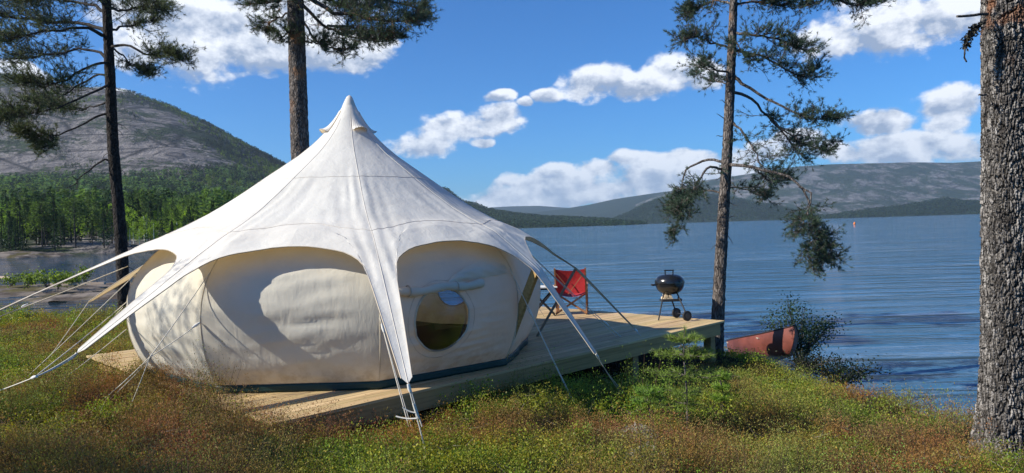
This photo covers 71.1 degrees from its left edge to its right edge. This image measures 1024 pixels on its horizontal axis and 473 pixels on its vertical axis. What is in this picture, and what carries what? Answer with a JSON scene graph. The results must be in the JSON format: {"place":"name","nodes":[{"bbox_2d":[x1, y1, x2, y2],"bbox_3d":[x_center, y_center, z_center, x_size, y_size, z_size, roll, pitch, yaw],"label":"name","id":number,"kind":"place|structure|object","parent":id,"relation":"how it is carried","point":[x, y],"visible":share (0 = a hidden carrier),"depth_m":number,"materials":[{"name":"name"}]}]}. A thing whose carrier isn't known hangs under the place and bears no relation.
{"place":"outdoors","nodes":[
{"label":"outdoors","id":0,"kind":"place"},
{"bbox_2d":[0,250,72,257],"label":"shore rock","id":1,"kind":"object","parent":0,"point":[15,254],"visible":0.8,"depth_m":145.53,"materials":[{"name":"grey stone"}]},
{"bbox_2d":[0,282,131,297],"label":"islet ground","id":2,"kind":"structure","parent":0,"point":[12,291],"depth_m":42.73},
{"bbox_2d":[0,273,21,287],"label":"birch bush","id":3,"kind":"object","parent":2,"relation":"on","point":[9,280],"visible":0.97,"depth_m":43.92,"materials":[{"name":"green plant"}]},
{"bbox_2d":[14,271,41,288],"bbox_3d":[-28.297,2.576,42.136,1.190,1.077,1.356,-1,1,25],"label":"birch bush","id":4,"kind":"object","parent":2,"relation":"on","point":[29,278],"visible":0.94,"depth_m":41.94,"materials":[{"name":"green plant"}]},
{"bbox_2d":[22,266,46,284],"bbox_3d":[-30.136,2.536,44.840,1.875,1.303,1.728,-2,1,0],"label":"birch bush","id":5,"kind":"object","parent":2,"relation":"on","point":[26,273],"visible":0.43,"depth_m":45.06,"materials":[{"name":"green plant"}]},
{"bbox_2d":[31,269,58,287],"bbox_3d":[-26.688,2.442,41.020,1.414,1.196,1.286,-2,1,-28],"label":"birch bush","id":6,"kind":"object","parent":2,"relation":"on","point":[41,279],"visible":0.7,"depth_m":41.01,"materials":[{"name":"green plant"}]},
{"bbox_2d":[47,264,72,290],"bbox_3d":[-25.193,2.294,39.974,1.314,1.477,1.166,-2,1,-43],"label":"birch bush","id":7,"kind":"object","parent":2,"relation":"on","point":[55,279],"visible":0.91,"depth_m":39.92,"materials":[{"name":"green plant"}]},
{"bbox_2d":[53,269,74,287],"bbox_3d":[-26.910,2.548,43.018,1.798,1.097,1.348,-1,1,36],"label":"birch bush","id":8,"kind":"object","parent":2,"relation":"on","point":[63,276],"visible":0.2,"depth_m":42.99,"materials":[{"name":"green plant"}]},
{"bbox_2d":[61,271,83,287],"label":"birch bush","id":9,"kind":"object","parent":2,"relation":"on","point":[77,279],"visible":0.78,"depth_m":41.95,"materials":[{"name":"green plant"}]},
{"bbox_2d":[49,282,105,285],"bbox_3d":[-25.455,2.775,41.996,3.276,0.140,0.220,-2,1,2],"label":"driftwood","id":10,"kind":"object","parent":2,"relation":"on","point":[89,283],"visible":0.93,"depth_m":41.88,"materials":[{"name":"grey wood"}]},
{"bbox_2d":[75,265,94,281],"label":"birch bush","id":11,"kind":"object","parent":2,"relation":"on","point":[87,274],"visible":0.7,"depth_m":43.99,"materials":[{"name":"green plant"}]},
{"bbox_2d":[16,291,116,301],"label":"spit ground","id":12,"kind":"structure","parent":0,"point":[82,296],"depth_m":37.40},
{"bbox_2d":[0,76,279,254],"bbox_3d":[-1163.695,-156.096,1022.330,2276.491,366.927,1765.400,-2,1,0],"label":"rocky mountain","id":13,"kind":"structure","parent":0,"point":[160,138],"depth_m":1084.76,"materials":[{"name":"stone"}]},
{"bbox_2d":[0,232,4,251],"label":"spruce tree","id":14,"kind":"object","parent":13,"relation":"on","point":[2,246],"visible":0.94,"depth_m":158.27,"materials":[{"name":"green plant"}]},
{"bbox_2d":[0,211,5,242],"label":"spruce tree","id":15,"kind":"object","parent":13,"relation":"on","point":[2,223],"visible":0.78,"depth_m":171.79,"materials":[{"name":"green plant"}]},
{"bbox_2d":[1,211,15,250],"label":"spruce tree","id":16,"kind":"object","parent":13,"relation":"on","point":[8,225],"visible":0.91,"depth_m":159.54,"materials":[{"name":"green plant"}]},
{"bbox_2d":[8,221,22,250],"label":"spruce tree","id":17,"kind":"object","parent":13,"relation":"on","point":[13,232],"visible":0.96,"depth_m":158.89,"materials":[{"name":"green plant"}]},
{"bbox_2d":[6,197,31,244],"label":"pine tree","id":18,"kind":"object","parent":13,"relation":"on","point":[25,203],"visible":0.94,"depth_m":170.38,"materials":[{"name":"green plant"}]},
{"bbox_2d":[12,198,29,242],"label":"spruce tree","id":19,"kind":"object","parent":13,"relation":"on","point":[17,214],"visible":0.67,"depth_m":170.89,"materials":[{"name":"green plant"}]},
{"bbox_2d":[17,223,29,250],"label":"spruce tree","id":20,"kind":"object","parent":13,"relation":"on","point":[22,232],"visible":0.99,"depth_m":159.08,"materials":[{"name":"green plant"}]},
{"bbox_2d":[21,223,30,242],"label":"birch tree","id":21,"kind":"object","parent":13,"relation":"on","point":[28,230],"visible":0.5,"depth_m":176.30,"materials":[{"name":"green plant"}]},
{"bbox_2d":[23,202,42,243],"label":"pine tree","id":22,"kind":"object","parent":13,"relation":"on","point":[31,216],"visible":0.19,"depth_m":174.97,"materials":[{"name":"green plant"}]},
{"bbox_2d":[28,197,49,244],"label":"spruce tree","id":23,"kind":"object","parent":13,"relation":"on","point":[33,224],"visible":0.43,"depth_m":173.05,"materials":[{"name":"green plant"}]},
{"bbox_2d":[29,201,53,246],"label":"pine tree","id":24,"kind":"object","parent":13,"relation":"on","point":[45,205],"visible":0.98,"depth_m":167.70,"materials":[{"name":"green plant"}]},
{"bbox_2d":[31,196,51,243],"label":"spruce tree","id":25,"kind":"object","parent":13,"relation":"on","point":[43,221],"visible":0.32,"depth_m":175.50,"materials":[{"name":"green plant"}]},
{"bbox_2d":[35,214,52,245],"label":"pine tree","id":26,"kind":"object","parent":13,"relation":"on","point":[42,224],"visible":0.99,"depth_m":168.34,"materials":[{"name":"green plant"}]},
{"bbox_2d":[38,208,51,244],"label":"spruce tree","id":27,"kind":"object","parent":13,"relation":"on","point":[47,233],"visible":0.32,"depth_m":171.81,"materials":[{"name":"green plant"}]},
{"bbox_2d":[48,197,59,239],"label":"spruce tree","id":28,"kind":"object","parent":13,"relation":"on","point":[53,208],"visible":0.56,"depth_m":177.94,"materials":[{"name":"green plant"}]},
{"bbox_2d":[48,221,60,250],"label":"spruce tree","id":29,"kind":"object","parent":13,"relation":"on","point":[54,231],"visible":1,"depth_m":162.17,"materials":[{"name":"green plant"}]},
{"bbox_2d":[55,217,67,247],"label":"spruce tree","id":30,"kind":"object","parent":13,"relation":"on","point":[61,233],"visible":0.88,"depth_m":166.40,"materials":[{"name":"green plant"}]},
{"bbox_2d":[55,215,71,240],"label":"pine tree","id":31,"kind":"object","parent":13,"relation":"on","point":[58,219],"visible":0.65,"depth_m":170.81,"materials":[{"name":"green plant"}]},
{"bbox_2d":[58,215,71,242],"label":"spruce tree","id":32,"kind":"object","parent":13,"relation":"on","point":[64,232],"visible":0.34,"depth_m":174.76,"materials":[{"name":"green plant"}]},
{"bbox_2d":[57,197,81,242],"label":"pine tree","id":33,"kind":"object","parent":13,"relation":"on","point":[63,200],"visible":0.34,"depth_m":179.23,"materials":[{"name":"green plant"}]},
{"bbox_2d":[61,199,87,247],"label":"pine tree","id":34,"kind":"object","parent":13,"relation":"on","point":[68,208],"visible":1,"depth_m":165.50,"materials":[{"name":"green plant"}]},
{"bbox_2d":[69,208,84,243],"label":"spruce tree","id":35,"kind":"object","parent":13,"relation":"on","point":[78,229],"visible":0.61,"depth_m":175.00,"materials":[{"name":"green plant"}]},
{"bbox_2d":[88,221,97,243],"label":"spruce tree","id":36,"kind":"object","parent":13,"relation":"on","point":[93,234],"visible":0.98,"depth_m":172.51,"materials":[{"name":"green plant"}]},
{"bbox_2d":[93,209,111,245],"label":"pine tree","id":37,"kind":"object","parent":13,"relation":"on","point":[97,214],"visible":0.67,"depth_m":167.82,"materials":[{"name":"green plant"}]},
{"bbox_2d":[95,209,111,247],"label":"spruce tree","id":38,"kind":"object","parent":13,"relation":"on","point":[103,226],"visible":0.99,"depth_m":165.20,"materials":[{"name":"green plant"}]},
{"bbox_2d":[0,203,208,237],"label":"birch wood","id":39,"kind":"object","parent":13,"relation":"on","point":[155,221],"visible":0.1,"depth_m":198.28,"materials":[{"name":"green plant"}]},
{"bbox_2d":[107,206,113,243],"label":"spruce tree","id":40,"kind":"object","parent":13,"relation":"on","point":[111,230],"visible":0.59,"depth_m":174.46,"materials":[{"name":"green plant"}]},
{"bbox_2d":[0,185,239,239],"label":"conifer wood","id":41,"kind":"object","parent":13,"relation":"on","point":[138,199],"visible":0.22,"depth_m":202.28,"materials":[{"name":"green plant"}]},
{"bbox_2d":[127,227,132,245],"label":"birch tree","id":42,"kind":"object","parent":13,"relation":"on","point":[129,231],"visible":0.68,"depth_m":168.28,"materials":[{"name":"green plant"}]},
{"bbox_2d":[127,221,140,243],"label":"birch tree","id":43,"kind":"object","parent":13,"relation":"on","point":[134,225],"visible":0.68,"depth_m":173.18,"materials":[{"name":"green plant"}]},
{"bbox_2d":[133,227,145,244],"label":"birch tree","id":44,"kind":"object","parent":13,"relation":"on","point":[139,236],"visible":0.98,"depth_m":166.67,"materials":[{"name":"green plant"}]},
{"bbox_2d":[0,73,285,202],"bbox_3d":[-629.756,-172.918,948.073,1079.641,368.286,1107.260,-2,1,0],"label":"conifer forest","id":45,"kind":"object","parent":13,"relation":"on","point":[187,188],"visible":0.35,"depth_m":923.22,"materials":[{"name":"green plant"}]},
{"bbox_2d":[0,73,285,198],"bbox_3d":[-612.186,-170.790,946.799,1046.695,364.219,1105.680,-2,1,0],"label":"birch forest","id":46,"kind":"object","parent":13,"relation":"on","point":[210,180],"visible":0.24,"depth_m":1069.07,"materials":[{"name":"green plant"}]},
{"bbox_2d":[137,214,149,241],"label":"birch tree","id":47,"kind":"object","parent":13,"relation":"on","point":[140,219],"visible":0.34,"depth_m":181.23,"materials":[{"name":"green plant"}]},
{"bbox_2d":[139,217,159,240],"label":"birch tree","id":48,"kind":"object","parent":13,"relation":"on","point":[140,223],"visible":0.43,"depth_m":174.43,"materials":[{"name":"green plant"}]},
{"bbox_2d":[141,200,159,241],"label":"spruce tree","id":49,"kind":"object","parent":13,"relation":"on","point":[148,210],"visible":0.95,"depth_m":169.88,"materials":[{"name":"green plant"}]},
{"bbox_2d":[145,220,161,238],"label":"birch tree","id":50,"kind":"object","parent":13,"relation":"on","point":[153,229],"visible":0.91,"depth_m":168.54,"materials":[{"name":"green plant"}]},
{"bbox_2d":[168,220,173,232],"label":"spruce tree","id":51,"kind":"object","parent":13,"relation":"on","point":[171,226],"visible":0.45,"depth_m":171.65,"materials":[{"name":"green plant"}]},
{"bbox_2d":[162,207,181,227],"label":"pine tree","id":52,"kind":"object","parent":13,"relation":"on","point":[167,212],"visible":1,"depth_m":172.22,"materials":[{"name":"green plant"}]},
{"bbox_2d":[183,206,192,224],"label":"spruce tree","id":53,"kind":"object","parent":13,"relation":"on","point":[188,213],"visible":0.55,"depth_m":169.52,"materials":[{"name":"green plant"}]},
{"bbox_2d":[209,200,215,212],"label":"spruce tree","id":54,"kind":"object","parent":13,"relation":"on","point":[212,209],"visible":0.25,"depth_m":173.39,"materials":[{"name":"green plant"}]},
{"bbox_2d":[0,214,980,425],"bbox_3d":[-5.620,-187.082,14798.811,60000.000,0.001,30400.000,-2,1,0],"label":"lake water","id":55,"kind":"structure","parent":0,"point":[903,293],"depth_m":35.69,"materials":[{"name":"blue liquid"}]},
{"bbox_2d":[726,325,798,359],"bbox_3d":[5.082,2.204,14.727,1.034,1.238,3.408,-2,1,0],"label":"canoe","id":56,"kind":"object","parent":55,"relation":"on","point":[779,341],"visible":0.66,"depth_m":13.51,"materials":[{"name":"red plastic"}]},
{"bbox_2d":[0,0,980,207],"label":"sky","id":57,"kind":"structure","parent":0,"point":[504,103],"materials":[{"name":"blue"}]},
{"bbox_2d":[0,314,1020,472],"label":"ground","id":58,"kind":"structure","parent":0,"point":[616,366],"depth_m":7.61,"materials":[{"name":"green plant"}]},
{"bbox_2d":[0,0,206,311],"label":"pine tree","id":59,"kind":"object","parent":58,"relation":"on","point":[43,102],"visible":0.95,"depth_m":17.73,"materials":[{"name":"green plant"}]},
{"bbox_2d":[234,0,444,159],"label":"pine tree","id":60,"kind":"object","parent":58,"relation":"on","point":[296,25],"visible":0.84,"depth_m":15.95,"materials":[{"name":"green plant"}]},
{"bbox_2d":[59,367,701,470],"bbox_3d":[-1.646,1.832,6.995,6.878,0.670,2.618,-1,1,17],"label":"lichen and dead heather","id":61,"kind":"object","parent":58,"relation":"on","point":[82,412],"visible":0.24,"depth_m":6.49,"materials":[{"name":"plant"}]},
{"bbox_2d":[86,307,724,441],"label":"wooden deck","id":62,"kind":"structure","parent":58,"relation":"on","point":[570,346],"depth_m":9.31,"materials":[{"name":"beige wood"}]},
{"bbox_2d":[0,95,640,442],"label":"bell tent","id":63,"kind":"object","parent":62,"relation":"on","point":[344,249],"visible":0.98,"depth_m":7.93,"materials":[{"name":"fabric"}]},
{"bbox_2d":[416,321,461,349],"bbox_3d":[-1.850,1.333,9.556,1.930,0.560,1.500,-1,1,45],"label":"bed","id":64,"kind":"object","parent":63,"relation":"on","point":[434,336],"visible":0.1,"depth_m":9.16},
{"bbox_2d":[399,278,484,296],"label":"rolled window cover","id":65,"kind":"structure","parent":63,"relation":"in","point":[434,288],"depth_m":7.89,"materials":[{"name":"fabric"}]},
{"bbox_2d":[237,309,698,418],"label":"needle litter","id":66,"kind":"object","parent":62,"relation":"on","point":[524,355],"visible":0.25,"depth_m":10.64,"materials":[{"name":"brown plant"}]},
{"bbox_2d":[539,285,556,315],"bbox_3d":[0.587,1.234,13.717,0.550,0.565,0.420,-2,1,0],"label":"folding table","id":67,"kind":"object","parent":62,"relation":"on","point":[546,297],"visible":0.5,"depth_m":13.55,"materials":[{"name":"white paint"}]},
{"bbox_2d":[554,267,587,314],"bbox_3d":[1.148,1.038,13.838,0.650,0.908,0.655,-2,1,8],"label":"folding chair","id":68,"kind":"object","parent":62,"relation":"on","point":[577,285],"visible":0.8,"depth_m":13.64,"materials":[{"name":"red fabric"}]},
{"bbox_2d":[651,270,691,320],"bbox_3d":[2.784,1.028,12.639,0.595,0.868,0.776,-2,1,0],"label":"kettle barbecue","id":69,"kind":"object","parent":62,"relation":"on","point":[669,284],"visible":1,"depth_m":12.59,"materials":[{"name":"black metal"}]},
{"bbox_2d":[661,294,672,298],"bbox_3d":[2.760,1.078,12.761,0.187,0.110,0.252,-2,1,0],"label":"catcher","id":70,"kind":"object","parent":69,"relation":"on","point":[666,296],"visible":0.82,"depth_m":12.64,"materials":[{"name":"silver metal"}]},
{"bbox_2d":[0,326,1021,472],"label":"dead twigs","id":71,"kind":"object","parent":58,"relation":"on","point":[532,437],"visible":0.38,"depth_m":6.41,"materials":[{"name":"brown wood"}]},
{"bbox_2d":[0,301,1023,472],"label":"heather","id":72,"kind":"object","parent":58,"relation":"on","point":[90,390],"visible":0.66,"depth_m":6.45,"materials":[{"name":"green plant"}]},
{"bbox_2d":[0,301,1023,472],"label":"bilberry shrubs","id":73,"kind":"object","parent":58,"relation":"on","point":[480,458],"visible":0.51,"depth_m":6.37,"materials":[{"name":"green plant"}]},
{"bbox_2d":[629,383,669,423],"bbox_3d":[1.371,1.770,7.121,0.435,0.715,0.379,-2,1,0],"label":"pine sapling","id":74,"kind":"object","parent":58,"relation":"on","point":[648,390],"visible":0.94,"depth_m":7.08,"materials":[{"name":"green plant"}]},
{"bbox_2d":[643,325,723,436],"bbox_3d":[1.649,1.460,7.040,0.804,1.232,0.688,-2,1,0],"label":"pine sapling","id":75,"kind":"object","parent":58,"relation":"on","point":[686,391],"visible":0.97,"depth_m":6.98,"materials":[{"name":"green plant"}]},
{"bbox_2d":[708,366,733,411],"bbox_3d":[2.216,1.633,7.619,0.284,0.554,0.281,-2,1,0],"label":"pine sapling","id":76,"kind":"object","parent":58,"relation":"on","point":[721,386],"visible":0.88,"depth_m":7.58,"materials":[{"name":"green plant"}]},
{"bbox_2d":[655,0,896,354],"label":"pine tree","id":77,"kind":"object","parent":58,"relation":"on","point":[679,200],"visible":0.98,"depth_m":12.79,"materials":[{"name":"green plant"}]},
{"bbox_2d":[760,287,851,372],"bbox_3d":[5.711,1.827,13.950,1.734,1.687,1.674,-2,1,-39],"label":"willow bush","id":78,"kind":"object","parent":58,"relation":"on","point":[810,338],"visible":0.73,"depth_m":13.79,"materials":[{"name":"green plant"}]},
{"bbox_2d":[775,347,838,377],"bbox_3d":[5.126,2.174,12.281,0.887,0.508,1.202,-2,1,-33],"label":"willow bush","id":79,"kind":"object","parent":58,"relation":"on","point":[807,364],"visible":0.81,"depth_m":12.25,"materials":[{"name":"green plant"}]},
{"bbox_2d":[791,347,893,389],"bbox_3d":[5.486,2.288,12.106,1.535,0.727,1.501,-2,1,-36],"label":"willow bush","id":80,"kind":"object","parent":58,"relation":"on","point":[851,372],"visible":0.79,"depth_m":11.97,"materials":[{"name":"green plant"}]},
{"bbox_2d":[956,0,1023,465],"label":"pine tree","id":81,"kind":"object","parent":58,"relation":"on","point":[1000,385],"visible":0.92,"depth_m":6.85,"materials":[{"name":"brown plant"}]},
{"bbox_2d":[489,206,564,212],"bbox_3d":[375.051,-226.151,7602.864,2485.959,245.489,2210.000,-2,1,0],"label":"distant hill","id":82,"kind":"structure","parent":0,"point":[527,209],"depth_m":7944.13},
{"bbox_2d":[443,187,647,228],"bbox_3d":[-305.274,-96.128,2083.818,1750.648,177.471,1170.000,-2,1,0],"label":"dark hill","id":83,"kind":"structure","parent":0,"point":[516,219],"depth_m":1942.04,"materials":[{"name":"green plant"}]},
{"bbox_2d":[526,191,668,217],"bbox_3d":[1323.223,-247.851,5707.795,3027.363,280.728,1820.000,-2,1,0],"label":"hill","id":84,"kind":"structure","parent":0,"point":[612,208],"depth_m":5876.45,"materials":[{"name":"grey stone"}]},
{"bbox_2d":[610,193,824,223],"bbox_3d":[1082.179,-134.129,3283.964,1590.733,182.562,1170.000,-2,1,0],"label":"wooded headland","id":85,"kind":"structure","parent":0,"point":[750,205],"depth_m":3138.42,"materials":[{"name":"green plant"}]},
{"bbox_2d":[635,161,980,214],"bbox_3d":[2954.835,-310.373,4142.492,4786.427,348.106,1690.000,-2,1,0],"label":"speckled hill","id":86,"kind":"structure","parent":0,"point":[850,187],"depth_m":4092.02,"materials":[{"name":"grey stone"}]},
{"bbox_2d":[815,196,980,218],"bbox_3d":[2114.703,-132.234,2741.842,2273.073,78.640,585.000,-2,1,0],"label":"shore ridge","id":87,"kind":"structure","parent":0,"point":[883,211],"depth_m":2676.58,"materials":[{"name":"green plant"}]}
]}

